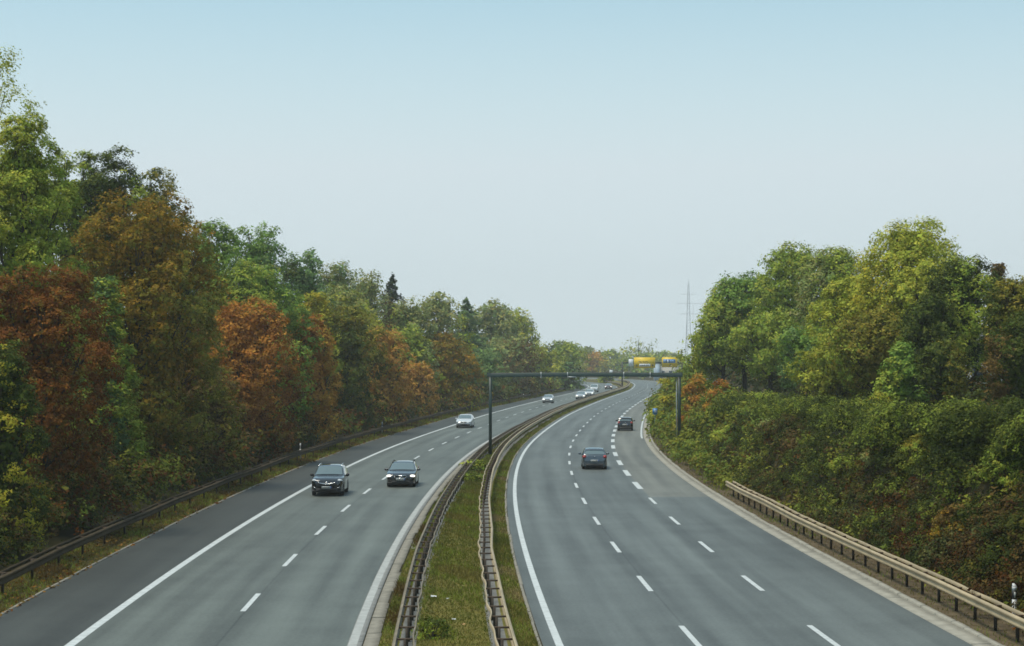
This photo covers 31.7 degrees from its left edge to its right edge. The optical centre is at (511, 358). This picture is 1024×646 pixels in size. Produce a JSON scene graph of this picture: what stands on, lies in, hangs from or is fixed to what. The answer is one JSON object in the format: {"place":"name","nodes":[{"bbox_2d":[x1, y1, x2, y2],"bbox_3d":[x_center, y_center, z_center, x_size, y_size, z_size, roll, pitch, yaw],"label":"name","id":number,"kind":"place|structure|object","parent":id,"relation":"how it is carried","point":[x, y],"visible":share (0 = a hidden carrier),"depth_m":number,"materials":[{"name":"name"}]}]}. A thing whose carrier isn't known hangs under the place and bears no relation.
{"place":"outdoors","nodes":[
{"label":"outdoors","id":0,"kind":"place"},
{"bbox_2d":[0,388,568,612],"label":"grass verge","id":1,"kind":"object","parent":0,"point":[90,560],"depth_m":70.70,"materials":[{"name":"plant"}]},
{"bbox_2d":[0,421,436,615],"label":"fallen leaves","id":2,"kind":"object","parent":1,"relation":"on","point":[70,570],"visible":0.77,"depth_m":76.52,"materials":[{"name":"brown plant"}]},
{"bbox_2d":[0,387,564,593],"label":"crash barrier","id":3,"kind":"object","parent":1,"relation":"on","point":[6,576],"visible":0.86,"depth_m":86.75,"materials":[{"name":"grey metal"}]},
{"bbox_2d":[0,384,587,645],"bbox_3d":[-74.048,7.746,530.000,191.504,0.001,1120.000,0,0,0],"label":"hard shoulder","id":4,"kind":"object","parent":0,"point":[66,612],"visible":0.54,"depth_m":68.89},
{"bbox_2d":[75,381,615,645],"bbox_3d":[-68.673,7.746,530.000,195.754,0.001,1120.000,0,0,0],"label":"carriageway","id":5,"kind":"structure","parent":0,"point":[314,591],"depth_m":66.91,"materials":[{"name":"grey asphalt"}]},
{"bbox_2d":[310,463,348,494],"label":"suv car","id":6,"kind":"object","parent":5,"relation":"on","point":[329,478],"visible":1,"depth_m":101.94,"materials":[{"name":"black paint"}]},
{"bbox_2d":[65,380,645,645],"bbox_3d":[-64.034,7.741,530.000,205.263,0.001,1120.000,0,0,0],"label":"edge line","id":7,"kind":"object","parent":5,"relation":"on","point":[536,585],"visible":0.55,"depth_m":67.84,"materials":[{"name":"paint"}]},
{"bbox_2d":[384,460,419,485],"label":"estate car","id":8,"kind":"object","parent":5,"relation":"on","point":[402,472],"visible":1,"depth_m":109.07,"materials":[{"name":"black paint"}]},
{"bbox_2d":[241,386,602,610],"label":"lane marking","id":9,"kind":"object","parent":5,"relation":"on","point":[256,595],"visible":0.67,"depth_m":70.23,"materials":[{"name":"paint"}]},
{"bbox_2d":[348,383,616,645],"bbox_3d":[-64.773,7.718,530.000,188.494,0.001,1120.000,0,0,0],"label":"edge line","id":10,"kind":"object","parent":5,"relation":"on","point":[356,633],"visible":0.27,"depth_m":66.35,"materials":[{"name":"paint"}]},
{"bbox_2d":[379,379,632,645],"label":"median strip","id":11,"kind":"object","parent":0,"point":[476,612],"visible":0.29,"depth_m":56.41,"materials":[{"name":"green plant"}]},
{"bbox_2d":[404,615,452,640],"bbox_3d":[-2.316,7.524,50.164,1.354,0.778,1.342,0,0,0],"label":"shrub","id":12,"kind":"object","parent":11,"relation":"on","point":[426,626],"visible":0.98,"depth_m":50.13,"materials":[{"name":"green plant"}]},
{"bbox_2d":[399,432,516,645],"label":"gravel strip","id":13,"kind":"object","parent":11,"relation":"on","point":[410,643],"visible":0.21,"depth_m":59.48,"materials":[{"name":"grey gravel"}]},
{"bbox_2d":[378,418,540,645],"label":"grass","id":14,"kind":"structure","parent":11,"relation":"on","point":[393,612],"depth_m":61.18,"materials":[{"name":"green plant"}]},
{"bbox_2d":[392,379,622,645],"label":"crash barrier","id":15,"kind":"object","parent":11,"relation":"on","point":[429,542],"visible":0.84,"depth_m":71.36,"materials":[{"name":"grey metal"}]},
{"bbox_2d":[412,392,614,645],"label":"grass","id":16,"kind":"structure","parent":11,"relation":"on","point":[462,514],"depth_m":65.87,"materials":[{"name":"green plant"}]},
{"bbox_2d":[479,407,573,645],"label":"gravel strip","id":17,"kind":"object","parent":11,"relation":"on","point":[491,577],"visible":0.39,"depth_m":66.56,"materials":[{"name":"stone"},{"name":"soil"}]},
{"bbox_2d":[478,379,629,645],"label":"crash barrier","id":18,"kind":"object","parent":11,"relation":"on","point":[491,607],"visible":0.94,"depth_m":71.37,"materials":[{"name":"grey metal"}]},
{"bbox_2d":[490,387,630,645],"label":"grass","id":19,"kind":"structure","parent":11,"relation":"on","point":[498,493],"depth_m":76.04,"materials":[{"name":"green plant"}]},
{"bbox_2d":[0,368,1023,645],"bbox_3d":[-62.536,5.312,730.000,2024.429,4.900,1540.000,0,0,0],"label":"ground","id":20,"kind":"structure","parent":0,"point":[66,534],"depth_m":81.24,"materials":[{"name":"green plant"}]},
{"bbox_2d":[0,335,55,556],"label":"broadleaf tree","id":21,"kind":"object","parent":20,"relation":"on","point":[12,476],"visible":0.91,"depth_m":69.18,"materials":[{"name":"green plant"}]},
{"bbox_2d":[0,44,65,287],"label":"broadleaf tree","id":22,"kind":"object","parent":20,"relation":"on","point":[5,66],"visible":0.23,"depth_m":101.98,"materials":[{"name":"green plant"}]},
{"bbox_2d":[0,108,91,454],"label":"broadleaf tree","id":23,"kind":"object","parent":20,"relation":"on","point":[24,179],"visible":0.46,"depth_m":88.61,"materials":[{"name":"green plant"}]},
{"bbox_2d":[0,259,127,528],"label":"broadleaf tree","id":24,"kind":"object","parent":20,"relation":"on","point":[44,320],"visible":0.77,"depth_m":79.01,"materials":[{"name":"brown plant"}]},
{"bbox_2d":[34,149,110,387],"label":"broadleaf tree","id":25,"kind":"object","parent":20,"relation":"on","point":[68,166],"visible":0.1,"depth_m":123.77,"materials":[{"name":"green plant"}]},
{"bbox_2d":[56,142,150,403],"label":"broadleaf tree","id":26,"kind":"object","parent":20,"relation":"on","point":[112,184],"visible":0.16,"depth_m":124.52,"materials":[{"name":"green plant"}]},
{"bbox_2d":[72,274,152,486],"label":"broadleaf tree","id":27,"kind":"object","parent":20,"relation":"on","point":[109,293],"visible":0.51,"depth_m":97.58,"materials":[{"name":"green plant"}]},
{"bbox_2d":[58,187,237,482],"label":"broadleaf tree","id":28,"kind":"object","parent":20,"relation":"on","point":[145,314],"visible":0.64,"depth_m":106.66,"materials":[{"name":"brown plant"}]},
{"bbox_2d":[128,167,190,387],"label":"broadleaf tree","id":29,"kind":"object","parent":20,"relation":"on","point":[165,185],"visible":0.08,"depth_m":148.53,"materials":[{"name":"green plant"}]},
{"bbox_2d":[161,214,203,396],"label":"broadleaf tree","id":30,"kind":"object","parent":20,"relation":"on","point":[189,290],"visible":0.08,"depth_m":144.56,"materials":[{"name":"green plant"}]},
{"bbox_2d":[164,361,250,476],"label":"broadleaf tree","id":31,"kind":"object","parent":20,"relation":"on","point":[220,421],"visible":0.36,"depth_m":115.44,"materials":[{"name":"green plant"}]},
{"bbox_2d":[188,217,245,358],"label":"broadleaf tree","id":32,"kind":"object","parent":20,"relation":"on","point":[226,249],"visible":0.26,"depth_m":155.18,"materials":[{"name":"green plant"}]},
{"bbox_2d":[187,295,308,460],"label":"broadleaf tree","id":33,"kind":"object","parent":20,"relation":"on","point":[247,360],"visible":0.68,"depth_m":131.11,"materials":[{"name":"brown plant"}]},
{"bbox_2d":[1,405,499,614],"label":"kerb","id":34,"kind":"structure","parent":20,"relation":"on","point":[38,593],"depth_m":78.93,"materials":[{"name":"concrete"}]},
{"bbox_2d":[193,256,324,434],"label":"broadleaf tree","id":35,"kind":"object","parent":20,"relation":"on","point":[249,284],"visible":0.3,"depth_m":152.00,"materials":[{"name":"green plant"}]},
{"bbox_2d":[230,221,301,400],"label":"broadleaf tree","id":36,"kind":"object","parent":20,"relation":"on","point":[260,254],"visible":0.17,"depth_m":177.74,"materials":[{"name":"green plant"}]},
{"bbox_2d":[0,358,564,570],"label":"undergrowth","id":37,"kind":"object","parent":20,"relation":"on","point":[143,474],"visible":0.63,"depth_m":97.42,"materials":[{"name":"green plant"}]},
{"bbox_2d":[278,247,337,341],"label":"broadleaf tree","id":38,"kind":"object","parent":20,"relation":"on","point":[301,278],"visible":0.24,"depth_m":197.40,"materials":[{"name":"green plant"}]},
{"bbox_2d":[281,311,343,446],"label":"broadleaf tree","id":39,"kind":"object","parent":20,"relation":"on","point":[325,400],"visible":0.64,"depth_m":155.77,"materials":[{"name":"green plant"}]},
{"bbox_2d":[282,290,349,415],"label":"broadleaf tree","id":40,"kind":"object","parent":20,"relation":"on","point":[318,309],"visible":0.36,"depth_m":182.64,"materials":[{"name":"green plant"}]},
{"bbox_2d":[314,257,365,309],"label":"broadleaf tree","id":41,"kind":"object","parent":20,"relation":"on","point":[341,276],"visible":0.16,"depth_m":223.35,"materials":[{"name":"green plant"}]},
{"bbox_2d":[322,281,384,399],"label":"broadleaf tree","id":42,"kind":"object","parent":20,"relation":"on","point":[343,299],"visible":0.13,"depth_m":206.95,"materials":[{"name":"green plant"}]},
{"bbox_2d":[318,303,392,430],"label":"broadleaf tree","id":43,"kind":"object","parent":20,"relation":"on","point":[354,343],"visible":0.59,"depth_m":183.84,"materials":[{"name":"green plant"}]},
{"bbox_2d":[348,267,398,363],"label":"broadleaf tree","id":44,"kind":"object","parent":20,"relation":"on","point":[369,287],"visible":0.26,"depth_m":252.47,"materials":[{"name":"green plant"}]},
{"bbox_2d":[354,325,417,425],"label":"broadleaf tree","id":45,"kind":"object","parent":20,"relation":"on","point":[389,398],"visible":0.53,"depth_m":202.96,"materials":[{"name":"brown plant"}]},
{"bbox_2d":[379,272,406,357],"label":"spruce tree","id":46,"kind":"object","parent":20,"relation":"on","point":[391,284],"visible":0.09,"depth_m":280.68,"materials":[{"name":"green plant"}]},
{"bbox_2d":[379,295,439,367],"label":"broadleaf tree","id":47,"kind":"object","parent":20,"relation":"on","point":[409,314],"visible":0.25,"depth_m":261.88,"materials":[{"name":"green plant"}]},
{"bbox_2d":[389,322,441,397],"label":"broadleaf tree","id":48,"kind":"object","parent":20,"relation":"on","point":[417,344],"visible":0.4,"depth_m":248.26,"materials":[{"name":"green plant"}]},
{"bbox_2d":[347,443,485,645],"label":"gutter","id":49,"kind":"object","parent":20,"relation":"on","point":[371,611],"visible":0.29,"depth_m":66.34,"materials":[{"name":"concrete"}]},
{"bbox_2d":[363,453,473,645],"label":"gutter","id":50,"kind":"object","parent":20,"relation":"on","point":[373,635],"visible":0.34,"depth_m":63.75,"materials":[{"name":"concrete"}]},
{"bbox_2d":[402,360,439,417],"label":"broadleaf tree","id":51,"kind":"object","parent":20,"relation":"on","point":[424,374],"visible":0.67,"depth_m":230.57,"materials":[{"name":"orange plant"}]},
{"bbox_2d":[413,291,477,382],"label":"broadleaf tree","id":52,"kind":"object","parent":20,"relation":"on","point":[441,310],"visible":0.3,"depth_m":300.67,"materials":[{"name":"green plant"}]},
{"bbox_2d":[422,331,488,410],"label":"broadleaf tree","id":53,"kind":"object","parent":20,"relation":"on","point":[449,369],"visible":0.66,"depth_m":262.06,"materials":[{"name":"green plant"}]},
{"bbox_2d":[448,297,513,387],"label":"spruce tree","id":54,"kind":"object","parent":20,"relation":"on","point":[469,312],"visible":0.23,"depth_m":330.32,"materials":[{"name":"green plant"}]},
{"bbox_2d":[457,348,512,399],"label":"broadleaf tree","id":55,"kind":"object","parent":20,"relation":"on","point":[488,361],"visible":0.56,"depth_m":311.00,"materials":[{"name":"green plant"}]},
{"bbox_2d":[467,298,525,380],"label":"broadleaf tree","id":56,"kind":"object","parent":20,"relation":"on","point":[490,327],"visible":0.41,"depth_m":367.56,"materials":[{"name":"green plant"}]},
{"bbox_2d":[482,334,543,396],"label":"broadleaf tree","id":57,"kind":"object","parent":20,"relation":"on","point":[514,356],"visible":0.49,"depth_m":357.75,"materials":[{"name":"green plant"}]},
{"bbox_2d":[502,307,542,377],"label":"broadleaf tree","id":58,"kind":"object","parent":20,"relation":"on","point":[521,321],"visible":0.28,"depth_m":400.74,"materials":[{"name":"green plant"}]},
{"bbox_2d":[529,342,566,390],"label":"broadleaf tree","id":59,"kind":"object","parent":20,"relation":"on","point":[551,368],"visible":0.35,"depth_m":413.11,"materials":[{"name":"green plant"}]},
{"bbox_2d":[505,393,618,645],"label":"kerb","id":60,"kind":"structure","parent":20,"relation":"on","point":[521,585],"depth_m":69.67,"materials":[{"name":"concrete"}]},
{"bbox_2d":[546,340,591,386],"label":"broadleaf tree","id":61,"kind":"object","parent":20,"relation":"on","point":[565,349],"visible":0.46,"depth_m":477.61,"materials":[{"name":"green plant"}]},
{"bbox_2d":[551,361,586,390],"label":"broadleaf tree","id":62,"kind":"object","parent":20,"relation":"on","point":[569,384],"visible":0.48,"depth_m":438.84,"materials":[{"name":"green plant"}]},
{"bbox_2d":[487,372,682,453],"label":"sign gantry","id":63,"kind":"object","parent":20,"relation":"on","point":[490,375],"visible":0.94,"depth_m":143.76,"materials":[{"name":"grey metal"}]},
{"bbox_2d":[584,350,609,371],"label":"broadleaf tree","id":64,"kind":"object","parent":20,"relation":"on","point":[595,362],"visible":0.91,"depth_m":788.13,"materials":[{"name":"green plant"}]},
{"bbox_2d":[549,341,752,378],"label":"woodland","id":65,"kind":"object","parent":20,"relation":"on","point":[639,370],"visible":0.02,"depth_m":705.85,"materials":[{"name":"green plant"}]},
{"bbox_2d":[646,377,675,436],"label":"shrub","id":66,"kind":"object","parent":20,"relation":"on","point":[666,399],"visible":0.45,"depth_m":177.58,"materials":[{"name":"green plant"}]},
{"bbox_2d":[675,371,706,427],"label":"shrub","id":67,"kind":"object","parent":20,"relation":"on","point":[688,389],"visible":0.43,"depth_m":150.74,"materials":[{"name":"orange plant"}]},
{"bbox_2d":[673,328,725,380],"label":"broadleaf tree","id":68,"kind":"object","parent":20,"relation":"on","point":[695,365],"visible":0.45,"depth_m":195.24,"materials":[{"name":"green plant"}]},
{"bbox_2d":[641,365,782,487],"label":"bank thicket","id":69,"kind":"object","parent":20,"relation":"on","point":[664,425],"visible":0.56,"depth_m":132.65,"materials":[{"name":"green plant"}]},
{"bbox_2d":[692,296,749,381],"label":"broadleaf tree","id":70,"kind":"object","parent":20,"relation":"on","point":[717,333],"visible":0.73,"depth_m":191.95,"materials":[{"name":"green plant"}]},
{"bbox_2d":[696,268,778,392],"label":"broadleaf tree","id":71,"kind":"object","parent":20,"relation":"on","point":[733,289],"visible":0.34,"depth_m":193.46,"materials":[{"name":"green plant"}]},
{"bbox_2d":[720,309,801,393],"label":"broadleaf tree","id":72,"kind":"object","parent":20,"relation":"on","point":[765,332],"visible":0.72,"depth_m":177.18,"materials":[{"name":"green plant"}]},
{"bbox_2d":[744,240,823,395],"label":"broadleaf tree","id":73,"kind":"object","parent":20,"relation":"on","point":[783,265],"visible":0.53,"depth_m":183.91,"materials":[{"name":"green plant"}]},
{"bbox_2d":[771,321,830,397],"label":"broadleaf tree","id":74,"kind":"object","parent":20,"relation":"on","point":[800,342],"visible":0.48,"depth_m":138.22,"materials":[{"name":"green plant"}]},
{"bbox_2d":[643,413,993,645],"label":"gutter","id":75,"kind":"object","parent":20,"relation":"on","point":[960,633],"visible":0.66,"depth_m":66.40,"materials":[{"name":"concrete"}]},
{"bbox_2d":[783,344,864,399],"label":"broadleaf tree","id":76,"kind":"object","parent":20,"relation":"on","point":[821,378],"visible":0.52,"depth_m":126.23,"materials":[{"name":"green plant"}]},
{"bbox_2d":[789,244,875,403],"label":"broadleaf tree","id":77,"kind":"object","parent":20,"relation":"on","point":[840,263],"visible":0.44,"depth_m":150.89,"materials":[{"name":"green plant"}]},
{"bbox_2d":[659,367,1023,601],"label":"bank thicket","id":78,"kind":"object","parent":20,"relation":"on","point":[813,457],"visible":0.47,"depth_m":72.57,"materials":[{"name":"green plant"}]},
{"bbox_2d":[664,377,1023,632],"bbox_3d":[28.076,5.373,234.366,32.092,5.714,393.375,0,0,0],"label":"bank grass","id":79,"kind":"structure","parent":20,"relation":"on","point":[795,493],"depth_m":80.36,"materials":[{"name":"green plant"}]},
{"bbox_2d":[668,380,1023,468],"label":"bank thicket","id":80,"kind":"object","parent":20,"relation":"on","point":[957,423],"visible":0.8,"depth_m":73.75,"materials":[{"name":"green plant"}]},
{"bbox_2d":[803,273,890,397],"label":"broadleaf tree","id":81,"kind":"object","parent":20,"relation":"on","point":[841,295],"visible":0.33,"depth_m":125.55,"materials":[{"name":"green plant"}]},
{"bbox_2d":[711,359,1022,413],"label":"undergrowth","id":82,"kind":"object","parent":20,"relation":"on","point":[978,390],"visible":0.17,"depth_m":141.97,"materials":[{"name":"green plant"}]},
{"bbox_2d":[821,302,918,395],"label":"broadleaf tree","id":83,"kind":"object","parent":20,"relation":"on","point":[865,350],"visible":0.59,"depth_m":114.85,"materials":[{"name":"green plant"}]},
{"bbox_2d":[870,341,931,405],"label":"broadleaf tree","id":84,"kind":"object","parent":20,"relation":"on","point":[900,371],"visible":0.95,"depth_m":101.45,"materials":[{"name":"green plant"}]},
{"bbox_2d":[847,215,965,403],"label":"broadleaf tree","id":85,"kind":"object","parent":20,"relation":"on","point":[907,248],"visible":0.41,"depth_m":121.23,"materials":[{"name":"green plant"}]},
{"bbox_2d":[876,257,943,401],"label":"broadleaf tree","id":86,"kind":"object","parent":20,"relation":"on","point":[911,288],"visible":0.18,"depth_m":117.26,"materials":[{"name":"green plant"}]},
{"bbox_2d":[799,457,1023,618],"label":"bank thicket","id":87,"kind":"object","parent":20,"relation":"on","point":[965,538],"visible":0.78,"depth_m":62.28,"materials":[{"name":"green plant"}]},
{"bbox_2d":[895,433,937,462],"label":"shrub","id":88,"kind":"object","parent":20,"relation":"on","point":[911,445],"visible":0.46,"depth_m":71.84,"materials":[{"name":"green plant"}]},
{"bbox_2d":[889,289,971,407],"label":"broadleaf tree","id":89,"kind":"object","parent":20,"relation":"on","point":[930,322],"visible":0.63,"depth_m":106.82,"materials":[{"name":"green plant"}]},
{"bbox_2d":[910,338,973,410],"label":"broadleaf tree","id":90,"kind":"object","parent":20,"relation":"on","point":[943,366],"visible":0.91,"depth_m":100.89,"materials":[{"name":"green plant"}]},
{"bbox_2d":[927,502,973,540],"bbox_3d":[15.460,5.763,62.417,2.156,1.607,2.092,0,0,0],"label":"shrub","id":91,"kind":"object","parent":20,"relation":"on","point":[949,511],"visible":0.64,"depth_m":62.50,"materials":[{"name":"green plant"}]},
{"bbox_2d":[918,253,1003,399],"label":"broadleaf tree","id":92,"kind":"object","parent":20,"relation":"on","point":[958,283],"visible":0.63,"depth_m":109.46,"materials":[{"name":"green plant"}]},
{"bbox_2d":[976,274,1023,394],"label":"broadleaf tree","id":93,"kind":"object","parent":20,"relation":"on","point":[1009,294],"visible":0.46,"depth_m":99.97,"materials":[{"name":"green plant"}]},
{"bbox_2d":[977,446,1023,485],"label":"shrub","id":94,"kind":"object","parent":20,"relation":"on","point":[993,455],"visible":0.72,"depth_m":60.15,"materials":[{"name":"green plant"}]},
{"bbox_2d":[979,309,1023,403],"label":"broadleaf tree","id":95,"kind":"object","parent":20,"relation":"on","point":[1012,350],"visible":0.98,"depth_m":88.59,"materials":[{"name":"green plant"}]},
{"bbox_2d":[0,0,1023,358],"label":"sky","id":96,"kind":"structure","parent":0,"point":[573,164],"materials":[{"name":"blue"}]},
{"bbox_2d":[507,377,972,645],"bbox_3d":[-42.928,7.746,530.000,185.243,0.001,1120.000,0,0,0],"label":"carriageway","id":97,"kind":"structure","parent":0,"point":[595,591],"depth_m":67.56,"materials":[{"name":"grey asphalt"}]},
{"bbox_2d":[578,447,608,468],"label":"hatchback car","id":98,"kind":"object","parent":97,"relation":"on","point":[593,456],"visible":1,"depth_m":125.87,"materials":[{"name":"grey paint"}]},
{"bbox_2d":[568,387,701,645],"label":"lane marking","id":99,"kind":"object","parent":97,"relation":"on","point":[692,638],"visible":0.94,"depth_m":62.95,"materials":[{"name":"paint"}]},
{"bbox_2d":[649,498,839,645],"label":"lane marking","id":100,"kind":"object","parent":97,"relation":"on","point":[823,635],"visible":1,"depth_m":61.03,"materials":[{"name":"paint"}]},
{"bbox_2d":[650,424,1023,645],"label":"dirt verge","id":101,"kind":"structure","parent":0,"point":[1001,624],"depth_m":63.91,"materials":[{"name":"green plant"}]},
{"bbox_2d":[648,421,1004,645],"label":"kerb","id":102,"kind":"structure","parent":101,"relation":"on","point":[929,609],"depth_m":64.73,"materials":[{"name":"concrete"}]},
{"bbox_2d":[725,481,1023,641],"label":"crash barrier","id":103,"kind":"object","parent":101,"relation":"on","point":[976,602],"visible":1,"depth_m":62.13,"materials":[{"name":"grey metal"}]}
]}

